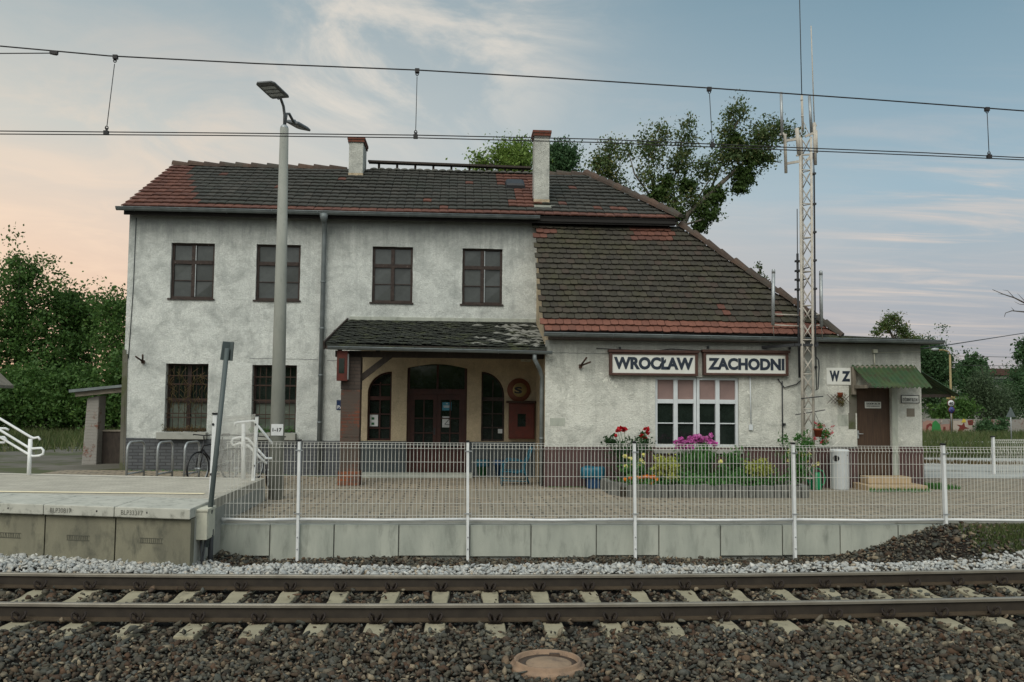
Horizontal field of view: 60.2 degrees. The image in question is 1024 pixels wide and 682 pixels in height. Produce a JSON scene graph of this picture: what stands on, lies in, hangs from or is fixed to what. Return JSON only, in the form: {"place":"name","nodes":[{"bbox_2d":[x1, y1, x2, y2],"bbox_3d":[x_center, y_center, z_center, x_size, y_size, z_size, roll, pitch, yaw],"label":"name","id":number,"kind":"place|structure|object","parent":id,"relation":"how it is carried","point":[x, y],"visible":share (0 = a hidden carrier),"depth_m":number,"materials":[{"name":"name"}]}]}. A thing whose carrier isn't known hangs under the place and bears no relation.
{"place":"outdoors","nodes":[
{"label":"outdoors","id":0,"kind":"place"},
{"bbox_2d":[0,446,118,473],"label":"dirt yard","id":1,"kind":"structure","parent":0,"point":[58,459],"depth_m":22.49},
{"bbox_2d":[0,425,119,454],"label":"yard grass","id":2,"kind":"structure","parent":0,"point":[65,438],"depth_m":31.64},
{"bbox_2d":[0,418,1023,681],"bbox_3d":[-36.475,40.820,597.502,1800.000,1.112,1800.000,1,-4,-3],"label":"ground","id":3,"kind":"structure","parent":0,"point":[500,600],"depth_m":9.31,"materials":[{"name":"gravel"}]},
{"bbox_2d":[0,340,65,429],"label":"bush","id":4,"kind":"object","parent":3,"relation":"on","point":[23,378],"visible":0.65,"depth_m":39.88,"materials":[{"name":"green plant"}]},
{"bbox_2d":[10,580,58,601],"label":"concrete sleeper","id":5,"kind":"object","parent":3,"relation":"on","point":[36,591],"visible":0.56,"depth_m":10.38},
{"bbox_2d":[0,223,86,428],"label":"broadleaf tree","id":6,"kind":"object","parent":3,"relation":"on","point":[20,332],"visible":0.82,"depth_m":44.31,"materials":[{"name":"green plant"}]},
{"bbox_2d":[0,580,107,635],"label":"concrete sleeper","id":7,"kind":"object","parent":3,"relation":"on","point":[20,621],"visible":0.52,"depth_m":9.17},
{"bbox_2d":[8,353,119,434],"bbox_3d":[-20.384,2.543,40.653,5.391,4.492,4.956,1,-4,-3],"label":"bush","id":8,"kind":"object","parent":3,"relation":"on","point":[54,395],"visible":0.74,"depth_m":39.97,"materials":[{"name":"green plant"}]},
{"bbox_2d":[26,271,120,429],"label":"broadleaf tree","id":9,"kind":"object","parent":3,"relation":"on","point":[76,323],"visible":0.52,"depth_m":46.11,"materials":[{"name":"green plant"}]},
{"bbox_2d":[53,346,124,429],"bbox_3d":[-18.436,2.493,41.026,4.513,4.761,4.771,1,-4,-3],"label":"bush","id":10,"kind":"object","parent":3,"relation":"on","point":[113,401],"visible":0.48,"depth_m":40.00,"materials":[{"name":"green plant"}]},
{"bbox_2d":[69,385,121,464],"bbox_3d":[-10.074,2.243,23.185,1.718,2.250,3.300,1,-4,-3],"label":"lean to shelter","id":11,"kind":"object","parent":3,"relation":"on","point":[101,444],"visible":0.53,"depth_m":21.80,"materials":[{"name":"concrete"}]},
{"bbox_2d":[50,581,149,638],"bbox_3d":[-4.429,2.977,9.863,0.247,0.317,2.540,1,-4,0],"label":"concrete sleeper","id":12,"kind":"object","parent":3,"relation":"on","point":[130,597],"visible":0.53,"depth_m":9.04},
{"bbox_2d":[78,282,126,425],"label":"broadleaf tree","id":13,"kind":"object","parent":3,"relation":"on","point":[113,315],"visible":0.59,"depth_m":41.62,"materials":[{"name":"green plant"}]},
{"bbox_2d":[0,473,264,566],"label":"station platform","id":14,"kind":"structure","parent":3,"relation":"on","point":[148,519],"depth_m":11.70,"materials":[{"name":"concrete"}]},
{"bbox_2d":[0,417,44,474],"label":"handrail","id":15,"kind":"object","parent":14,"relation":"on","point":[29,447],"visible":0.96,"depth_m":15.90,"materials":[{"name":"white metal"}]},
{"bbox_2d":[209,413,258,493],"bbox_3d":[-4.373,2.017,13.934,0.115,1.806,2.721,1,-4,-3],"label":"fence","id":16,"kind":"object","parent":14,"relation":"on","point":[219,480],"visible":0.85,"depth_m":13.91,"materials":[{"name":"white metal"}]},
{"bbox_2d":[232,420,271,479],"bbox_3d":[-4.564,1.948,15.461,0.743,1.137,0.072,1,-4,-3],"label":"handrail","id":17,"kind":"object","parent":14,"relation":"on","point":[259,451],"visible":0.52,"depth_m":15.45,"materials":[{"name":"white metal"}]},
{"bbox_2d":[111,581,206,640],"bbox_3d":[-3.828,2.982,9.868,0.247,0.317,2.540,1,-4,0],"label":"concrete sleeper","id":18,"kind":"object","parent":3,"relation":"on","point":[187,593],"visible":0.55,"depth_m":9.04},
{"bbox_2d":[173,581,255,640],"bbox_3d":[-3.228,2.986,9.878,0.247,0.317,2.540,1,-4,-1],"label":"concrete sleeper","id":19,"kind":"object","parent":3,"relation":"on","point":[236,595],"visible":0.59,"depth_m":9.02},
{"bbox_2d":[238,582,302,639],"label":"concrete sleeper","id":20,"kind":"object","parent":3,"relation":"on","point":[258,626],"visible":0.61,"depth_m":9.05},
{"bbox_2d":[303,582,351,639],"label":"concrete sleeper","id":21,"kind":"object","parent":3,"relation":"on","point":[335,597],"visible":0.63,"depth_m":9.13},
{"bbox_2d":[363,582,401,637],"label":"concrete sleeper","id":22,"kind":"object","parent":3,"relation":"on","point":[392,594],"visible":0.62,"depth_m":9.12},
{"bbox_2d":[424,582,450,636],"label":"concrete sleeper","id":23,"kind":"object","parent":3,"relation":"on","point":[440,595],"visible":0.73,"depth_m":10.15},
{"bbox_2d":[480,582,505,637],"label":"concrete sleeper","id":24,"kind":"object","parent":3,"relation":"on","point":[487,594],"visible":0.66,"depth_m":9.16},
{"bbox_2d":[445,128,553,172],"bbox_3d":[-0.565,-2.179,36.207,4.490,13.379,3.375,1,-4,-3],"label":"broadleaf tree","id":25,"kind":"object","parent":3,"relation":"on","point":[515,153],"visible":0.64,"depth_m":36.16,"materials":[{"name":"green plant"}]},
{"bbox_2d":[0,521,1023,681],"bbox_3d":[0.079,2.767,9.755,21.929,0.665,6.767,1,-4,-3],"label":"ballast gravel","id":26,"kind":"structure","parent":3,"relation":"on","point":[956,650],"depth_m":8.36,"materials":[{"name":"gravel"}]},
{"bbox_2d":[0,550,1023,590],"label":"white gravel","id":27,"kind":"structure","parent":3,"relation":"on","point":[40,563],"depth_m":11.43,"materials":[{"name":"gravel"}]},
{"bbox_2d":[196,505,215,563],"bbox_3d":[-4.105,2.700,11.733,0.216,0.969,0.404,1,-4,-3],"label":"junction box","id":28,"kind":"object","parent":27,"relation":"on","point":[205,525],"visible":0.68,"depth_m":11.61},
{"bbox_2d":[206,341,233,546],"bbox_3d":[-3.972,1.375,11.935,0.108,2.756,0.354,-3,-5,40],"label":"leaning sign","id":29,"kind":"object","parent":28,"relation":"attached to","point":[227,350],"visible":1,"depth_m":11.95,"materials":[{"name":"metal"}]},
{"bbox_2d":[115,130,959,490],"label":"station building","id":30,"kind":"structure","parent":3,"relation":"on","point":[419,296],"depth_m":20.68,"materials":[{"name":"grey paint"}]},
{"bbox_2d":[156,364,208,438],"bbox_3d":[-7.611,1.394,20.572,1.152,1.770,0.428,1,-4,-3],"label":"window","id":31,"kind":"structure","parent":30,"relation":"in","point":[187,394],"depth_m":20.72,"materials":[{"name":"brown paint"}]},
{"bbox_2d":[167,243,214,299],"bbox_3d":[-7.521,-1.641,20.781,1.080,1.365,0.172,1,-4,-3],"label":"window","id":32,"kind":"structure","parent":30,"relation":"in","point":[192,264],"depth_m":20.83,"materials":[{"name":"brown paint"}]},
{"bbox_2d":[246,365,296,439],"bbox_3d":[-5.622,1.430,20.691,1.180,1.770,0.428,1,-4,-3],"label":"window","id":33,"kind":"structure","parent":30,"relation":"in","point":[262,376],"depth_m":20.86,"materials":[{"name":"brown paint"}]},
{"bbox_2d":[253,245,300,301],"bbox_3d":[-5.540,-1.613,20.900,1.110,1.380,0.172,1,-4,-3],"label":"window","id":34,"kind":"structure","parent":30,"relation":"in","point":[266,254],"depth_m":20.95,"materials":[{"name":"brown paint"}]},
{"bbox_2d":[336,351,348,380],"bbox_3d":[-3.548,0.523,18.529,0.240,0.631,0.188,1,-4,-3],"label":"display case","id":35,"kind":"object","parent":30,"relation":"attached to","point":[342,365],"visible":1,"depth_m":18.44,"materials":[{"name":"red metal"}]},
{"bbox_2d":[367,372,391,439],"bbox_3d":[-3.133,1.538,20.938,0.560,1.630,0.070,1,-4,-3],"label":"window","id":36,"kind":"structure","parent":30,"relation":"in","point":[380,389],"depth_m":20.95,"materials":[{"name":"paint"}]},
{"bbox_2d":[369,247,413,303],"bbox_3d":[-2.860,-1.573,21.061,1.040,1.390,0.172,1,-4,-3],"label":"window","id":37,"kind":"structure","parent":30,"relation":"in","point":[392,278],"depth_m":21.11,"materials":[{"name":"brown paint"}]},
{"bbox_2d":[410,395,436,471],"bbox_3d":[-2.101,2.205,20.955,0.620,1.860,0.117,1,-4,-3],"label":"door","id":38,"kind":"structure","parent":30,"relation":"in","point":[423,430],"depth_m":20.98,"materials":[{"name":"paint"}]},
{"bbox_2d":[436,395,462,471],"bbox_3d":[-1.481,2.214,21.014,0.615,1.860,0.072,1,-4,-3],"label":"door","id":39,"kind":"structure","parent":30,"relation":"in","point":[453,434],"depth_m":21.01,"materials":[{"name":"paint"}]},
{"bbox_2d":[460,249,502,305],"bbox_3d":[-0.724,-1.538,21.189,1.040,1.395,0.172,1,-4,-3],"label":"window","id":40,"kind":"structure","parent":30,"relation":"in","point":[481,268],"depth_m":21.23,"materials":[{"name":"brown paint"}]},
{"bbox_2d":[481,372,503,440],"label":"window","id":41,"kind":"structure","parent":30,"relation":"in","point":[492,392],"depth_m":21.11,"materials":[{"name":"brown paint"}]},
{"bbox_2d":[507,378,530,400],"bbox_3d":[0.164,1.166,20.993,0.559,0.559,0.046,1,-4,-3],"label":"round emblem","id":42,"kind":"object","parent":30,"relation":"attached to","point":[518,389],"visible":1,"depth_m":20.98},
{"bbox_2d":[506,401,535,438],"bbox_3d":[0.221,1.863,20.869,0.717,0.894,0.208,1,-4,-3],"label":"red cabinet","id":43,"kind":"object","parent":30,"relation":"attached to","point":[521,424],"visible":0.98,"depth_m":20.79,"materials":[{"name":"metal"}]},
{"bbox_2d":[607,349,699,375],"bbox_3d":[3.024,0.467,18.841,1.964,0.543,0.148,1,-4,-3],"label":"station name sign","id":44,"kind":"object","parent":30,"relation":"attached to","point":[656,362],"visible":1,"depth_m":18.82,"materials":[{"name":"white metal"}]},
{"bbox_2d":[653,377,742,453],"bbox_3d":[3.975,1.593,18.938,1.930,1.630,0.190,1,-4,-3],"label":"window","id":45,"kind":"structure","parent":30,"relation":"in","point":[684,406],"depth_m":19.01,"materials":[{"name":"white plastic"}]},
{"bbox_2d":[701,349,789,375],"bbox_3d":[5.020,0.470,18.963,1.918,0.546,0.148,1,-4,-3],"label":"station name sign","id":46,"kind":"object","parent":30,"relation":"attached to","point":[748,362],"visible":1,"depth_m":18.94,"materials":[{"name":"white metal"}]},
{"bbox_2d":[826,368,850,384],"bbox_3d":[7.096,0.768,19.146,0.558,0.366,0.018,1,-4,-3],"label":"platform sign","id":47,"kind":"object","parent":30,"relation":"attached to","point":[838,376],"visible":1,"depth_m":19.14,"materials":[{"name":"white metal"}]},
{"bbox_2d":[855,388,890,474],"bbox_3d":[7.854,1.960,19.202,0.765,1.880,0.110,1,-4,-3],"label":"door","id":48,"kind":"structure","parent":30,"relation":"in","point":[873,424],"depth_m":19.21,"materials":[{"name":"brown wood"}]},
{"bbox_2d":[510,649,584,681],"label":"manhole cover","id":49,"kind":"object","parent":3,"relation":"on","point":[553,664],"visible":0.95,"depth_m":7.73,"materials":[{"name":"concrete"}]},
{"bbox_2d":[529,582,566,640],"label":"concrete sleeper","id":50,"kind":"object","parent":3,"relation":"on","point":[541,595],"visible":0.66,"depth_m":9.19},
{"bbox_2d":[549,135,589,171],"bbox_3d":[2.024,-2.175,38.517,2.543,13.728,2.697,4,-5,-39],"label":"broadleaf tree","id":51,"kind":"object","parent":3,"relation":"on","point":[565,156],"visible":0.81,"depth_m":38.42,"materials":[{"name":"green plant"}]},
{"bbox_2d":[578,582,625,640],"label":"concrete sleeper","id":52,"kind":"object","parent":3,"relation":"on","point":[609,623],"visible":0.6,"depth_m":9.25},
{"bbox_2d":[578,131,635,193],"bbox_3d":[3.716,-2.922,34.492,2.253,10.651,2.077,3,-4,-32],"label":"tree","id":53,"kind":"object","parent":3,"relation":"on","point":[608,168],"visible":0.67,"depth_m":34.63,"materials":[{"name":"green plant"}]},
{"bbox_2d":[220,521,1023,560],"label":"retaining wall","id":54,"kind":"structure","parent":3,"relation":"on","point":[496,540],"depth_m":13.06,"materials":[{"name":"concrete"}]},
{"bbox_2d":[221,439,1023,561],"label":"fence","id":55,"kind":"object","parent":54,"relation":"on","point":[945,519],"visible":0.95,"depth_m":13.10,"materials":[{"name":"white metal"}]},
{"bbox_2d":[628,581,684,637],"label":"concrete sleeper","id":56,"kind":"object","parent":3,"relation":"on","point":[639,595],"visible":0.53,"depth_m":9.27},
{"bbox_2d":[670,580,743,634],"bbox_3d":[2.164,3.055,10.163,0.247,0.317,2.540,1,-4,-4],"label":"concrete sleeper","id":57,"kind":"object","parent":3,"relation":"on","point":[727,623],"visible":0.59,"depth_m":9.48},
{"bbox_2d":[609,93,805,233],"bbox_3d":[7.593,-3.678,33.782,7.689,12.306,2.684,1,-4,-3],"label":"poplar tree","id":58,"kind":"object","parent":3,"relation":"on","point":[712,196],"visible":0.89,"depth_m":33.83,"materials":[{"name":"green plant"}]},
{"bbox_2d":[714,580,802,634],"bbox_3d":[2.762,3.062,10.217,0.247,0.317,2.540,1,-4,-6],"label":"concrete sleeper","id":59,"kind":"object","parent":3,"relation":"on","point":[788,626],"visible":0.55,"depth_m":9.38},
{"bbox_2d":[760,580,857,634],"bbox_3d":[3.360,3.075,10.275,0.247,0.317,2.540,1,-4,-6],"label":"concrete sleeper","id":60,"kind":"object","parent":3,"relation":"on","point":[787,595],"visible":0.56,"depth_m":9.49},
{"bbox_2d":[807,579,916,634],"bbox_3d":[3.957,3.082,10.338,0.247,0.317,2.540,1,-4,-6],"label":"concrete sleeper","id":61,"kind":"object","parent":3,"relation":"on","point":[900,627],"visible":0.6,"depth_m":9.48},
{"bbox_2d":[868,309,922,338],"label":"acacia tree","id":62,"kind":"object","parent":3,"relation":"on","point":[889,321],"visible":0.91,"depth_m":76.08,"materials":[{"name":"green plant"}]},
{"bbox_2d":[852,579,972,632],"bbox_3d":[4.554,3.096,10.405,0.247,0.317,2.540,1,-4,-6],"label":"concrete sleeper","id":63,"kind":"object","parent":3,"relation":"on","point":[939,617],"visible":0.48,"depth_m":9.56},
{"bbox_2d":[885,323,971,418],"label":"broadleaf tree","id":64,"kind":"object","parent":3,"relation":"on","point":[935,365],"visible":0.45,"depth_m":77.46,"materials":[{"name":"green plant"}]},
{"bbox_2d":[922,393,986,418],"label":"bush","id":65,"kind":"object","parent":3,"relation":"on","point":[963,408],"visible":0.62,"depth_m":73.42,"materials":[{"name":"green plant"}]},
{"bbox_2d":[896,578,1023,630],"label":"concrete sleeper","id":66,"kind":"object","parent":3,"relation":"on","point":[991,616],"visible":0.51,"depth_m":9.71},
{"bbox_2d":[922,428,1023,456],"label":"roadside grass","id":67,"kind":"structure","parent":3,"relation":"on","point":[948,438],"depth_m":39.38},
{"bbox_2d":[922,419,1023,433],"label":"graffiti wall","id":68,"kind":"structure","parent":3,"relation":"on","point":[958,424],"depth_m":67.92,"materials":[{"name":"concrete"}]},
{"bbox_2d":[954,345,996,418],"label":"dark tree","id":69,"kind":"object","parent":3,"relation":"on","point":[968,360],"visible":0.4,"depth_m":86.57,"materials":[{"name":"green plant"}]},
{"bbox_2d":[937,577,1023,616],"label":"concrete sleeper","id":70,"kind":"object","parent":3,"relation":"on","point":[970,594],"visible":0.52,"depth_m":11.08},
{"bbox_2d":[970,416,997,432],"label":"bush","id":71,"kind":"object","parent":3,"relation":"on","point":[986,424],"visible":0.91,"depth_m":66.67,"materials":[{"name":"green plant"}]},
{"bbox_2d":[954,358,1022,418],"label":"tree","id":72,"kind":"object","parent":3,"relation":"on","point":[986,394],"visible":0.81,"depth_m":75.85,"materials":[{"name":"green plant"}]},
{"bbox_2d":[958,522,1023,558],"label":"bank grass","id":73,"kind":"structure","parent":3,"relation":"on","point":[997,529],"depth_m":13.03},
{"bbox_2d":[990,436,1023,473],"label":"fence","id":74,"kind":"object","parent":3,"relation":"on","point":[993,443],"visible":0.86,"depth_m":23.12,"materials":[{"name":"white metal"}]},
{"bbox_2d":[992,357,1023,418],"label":"bush","id":75,"kind":"object","parent":3,"relation":"on","point":[1015,376],"visible":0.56,"depth_m":79.30,"materials":[{"name":"green plant"}]},
{"bbox_2d":[1010,336,1023,382],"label":"broadleaf tree","id":76,"kind":"object","parent":3,"relation":"on","point":[1018,353],"visible":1,"depth_m":57.17,"materials":[{"name":"green plant"}]},
{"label":"concrete sleeper","id":77,"kind":"object","parent":3,"relation":"on","visible":0},
{"bbox_2d":[0,569,1023,590],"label":"rail","id":78,"kind":"object","parent":77,"relation":"on","point":[375,582],"visible":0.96,"depth_m":10.74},
{"bbox_2d":[0,596,1023,621],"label":"rail","id":79,"kind":"object","parent":77,"relation":"on","point":[414,612],"visible":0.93,"depth_m":9.23,"materials":[{"name":"metal"}]},
{"bbox_2d":[0,45,1023,111],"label":"messenger wire","id":80,"kind":"object","parent":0,"point":[508,75],"visible":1,"depth_m":10.18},
{"bbox_2d":[984,107,991,158],"bbox_3d":[5.662,-2.474,10.494,0.061,0.618,0.040,1,-4,-3],"label":"dropper","id":81,"kind":"object","parent":80,"relation":"hanging from","point":[987,110],"visible":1,"depth_m":10.49,"materials":[{"name":"metal"}]},
{"bbox_2d":[0,133,1023,159],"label":"contact wire","id":82,"kind":"object","parent":81,"relation":"hanging from","point":[506,140],"visible":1,"depth_m":10.13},
{"bbox_2d":[0,130,1023,157],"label":"contact wire","id":83,"kind":"object","parent":82,"relation":"attached to","point":[506,137],"visible":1,"depth_m":10.13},
{"bbox_2d":[0,0,1023,373],"label":"sky","id":84,"kind":"structure","parent":0,"point":[929,239],"materials":[{"name":"blue"}]},
{"bbox_2d":[41,470,1023,522],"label":"paving","id":85,"kind":"structure","parent":0,"point":[491,491],"depth_m":16.02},
{"bbox_2d":[125,440,145,475],"bbox_3d":[-7.809,2.471,18.314,0.048,0.804,0.709,0,-4,7],"label":"bike stand","id":86,"kind":"object","parent":85,"relation":"on","point":[144,455],"visible":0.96,"depth_m":18.34,"materials":[{"name":"metal"}]},
{"bbox_2d":[186,433,240,477],"bbox_3d":[-6.026,2.367,17.886,0.618,1.016,1.728,-1,-2,19],"label":"bicycle","id":87,"kind":"object","parent":85,"relation":"on","point":[205,455],"visible":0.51,"depth_m":17.58,"materials":[{"name":"black metal"}]},
{"bbox_2d":[228,434,263,477],"bbox_3d":[-5.452,2.401,18.169,0.619,1.016,1.728,0,-2,7],"label":"bicycle","id":88,"kind":"object","parent":85,"relation":"on","point":[245,460],"visible":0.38,"depth_m":18.18,"materials":[{"name":"grey metal"}]},
{"bbox_2d":[256,81,309,499],"bbox_3d":[-4.215,-0.676,16.149,0.467,7.670,2.249,0,-4,2],"label":"lamp post","id":89,"kind":"object","parent":85,"relation":"on","point":[272,89],"visible":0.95,"depth_m":16.07,"materials":[{"name":"metal"}]},
{"bbox_2d":[500,447,532,485],"bbox_3d":[0.092,2.707,18.995,0.672,0.855,0.532,1,-4,-3],"label":"garden chair","id":90,"kind":"object","parent":85,"relation":"on","point":[522,470],"visible":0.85,"depth_m":18.88,"materials":[{"name":"blue"}]},
{"bbox_2d":[129,469,966,492],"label":"paving weeds","id":91,"kind":"object","parent":85,"relation":"on","point":[934,486],"visible":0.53,"depth_m":18.53,"materials":[{"name":"green plant"}]},
{"bbox_2d":[581,465,604,488],"bbox_3d":[1.685,2.847,18.444,0.522,0.462,0.393,1,-4,-3],"label":"waste bin","id":92,"kind":"object","parent":85,"relation":"on","point":[600,474],"visible":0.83,"depth_m":18.30,"materials":[{"name":"blue plastic"}]},
{"bbox_2d":[610,479,784,496],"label":"bed soil","id":93,"kind":"structure","parent":85,"relation":"on","point":[622,493],"depth_m":16.86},
{"bbox_2d":[600,426,655,476],"bbox_3d":[2.402,2.332,18.234,1.088,1.182,0.859,-1,-4,25],"label":"rose bush","id":94,"kind":"object","parent":93,"relation":"on","point":[610,440],"visible":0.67,"depth_m":18.20,"materials":[{"name":"green plant"}]},
{"bbox_2d":[617,453,651,477],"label":"dahlia plant","id":95,"kind":"object","parent":93,"relation":"on","point":[626,468],"visible":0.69,"depth_m":17.29,"materials":[{"name":"green plant"}]},
{"bbox_2d":[650,453,679,484],"bbox_3d":[2.984,2.530,17.269,0.675,0.676,0.716,1,-4,-3],"label":"golden shrub","id":96,"kind":"object","parent":93,"relation":"on","point":[663,467],"visible":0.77,"depth_m":17.19,"materials":[{"name":"yellow plant"}]},
{"bbox_2d":[673,432,720,473],"bbox_3d":[3.789,2.405,18.177,1.073,1.053,1.064,1,-4,-3],"label":"phlox clump","id":97,"kind":"object","parent":93,"relation":"on","point":[694,439],"visible":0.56,"depth_m":18.24,"materials":[{"name":"pink plant"}]},
{"bbox_2d":[682,451,718,475],"bbox_3d":[3.839,2.537,17.747,0.956,0.708,0.566,1,-4,-3],"label":"daylily clump","id":98,"kind":"object","parent":93,"relation":"on","point":[700,466],"visible":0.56,"depth_m":17.67,"materials":[{"name":"green plant"}]},
{"bbox_2d":[614,466,812,487],"bbox_3d":[3.917,2.766,17.462,4.119,0.608,1.461,1,-4,-3],"label":"ground cover","id":99,"kind":"object","parent":93,"relation":"on","point":[693,478],"visible":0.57,"depth_m":17.29,"materials":[{"name":"green plant"}]},
{"bbox_2d":[721,444,750,471],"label":"green perennial","id":100,"kind":"object","parent":93,"relation":"on","point":[730,459],"visible":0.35,"depth_m":18.02,"materials":[{"name":"green plant"}]},
{"bbox_2d":[742,458,774,477],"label":"golden shrub","id":101,"kind":"object","parent":93,"relation":"on","point":[758,469],"visible":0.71,"depth_m":17.41,"materials":[{"name":"yellow plant"}]},
{"bbox_2d":[600,478,808,497],"bbox_3d":[3.774,2.990,17.725,3.824,0.399,1.860,1,-4,-3],"label":"bed edging","id":102,"kind":"object","parent":85,"relation":"on","point":[648,494],"visible":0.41,"depth_m":16.84,"materials":[{"name":"concrete"}]},
{"bbox_2d":[762,0,823,490],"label":"lattice mast","id":103,"kind":"object","parent":85,"relation":"on","point":[812,157],"visible":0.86,"depth_m":18.59,"materials":[{"name":"metal"}]},
{"bbox_2d":[794,209,809,377],"bbox_3d":[6.125,-1.020,18.622,0.314,3.590,0.124,-1,-4,23],"label":"antenna pole","id":104,"kind":"object","parent":103,"relation":"attached to","point":[797,271],"visible":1,"depth_m":18.62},
{"bbox_2d":[771,269,798,333],"bbox_3d":[5.736,-0.809,18.657,0.586,1.402,0.244,1,-4,-3],"label":"pipe antenna","id":105,"kind":"object","parent":104,"relation":"attached to","point":[773,314],"visible":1,"depth_m":18.54,"materials":[{"name":"metal"}]},
{"bbox_2d":[809,271,822,337],"bbox_3d":[6.480,-0.778,18.648,0.426,1.418,0.175,3,-4,-32],"label":"pipe antenna","id":106,"kind":"object","parent":103,"relation":"attached to","point":[820,314],"visible":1,"depth_m":18.61,"materials":[{"name":"metal"}]},
{"bbox_2d":[813,414,834,445],"bbox_3d":[6.405,1.816,18.177,0.451,0.678,0.330,2,-4,-20],"label":"hanging pot","id":107,"kind":"object","parent":103,"relation":"hanging from","point":[819,432],"visible":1,"depth_m":18.15,"materials":[{"name":"ceramic"}]},
{"bbox_2d":[775,429,819,482],"bbox_3d":[5.828,2.361,17.962,0.918,1.151,0.720,1,-4,-3],"label":"primrose plant","id":108,"kind":"object","parent":85,"relation":"on","point":[807,442],"visible":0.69,"depth_m":17.94,"materials":[{"name":"green plant"}]},
{"bbox_2d":[829,449,849,489],"bbox_3d":[6.943,2.716,18.701,0.398,0.850,0.398,1,-4,-3],"label":"litter bin","id":109,"kind":"object","parent":85,"relation":"on","point":[842,457],"visible":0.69,"depth_m":18.54,"materials":[{"name":"white plastic"}]},
{"bbox_2d":[924,458,1023,477],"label":"road","id":110,"kind":"structure","parent":0,"point":[965,471],"depth_m":24.10,"materials":[{"name":"asphalt"}]},
{"bbox_2d":[924,458,1023,464],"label":"road edge weeds","id":111,"kind":"object","parent":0,"point":[965,462],"visible":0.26,"depth_m":27.02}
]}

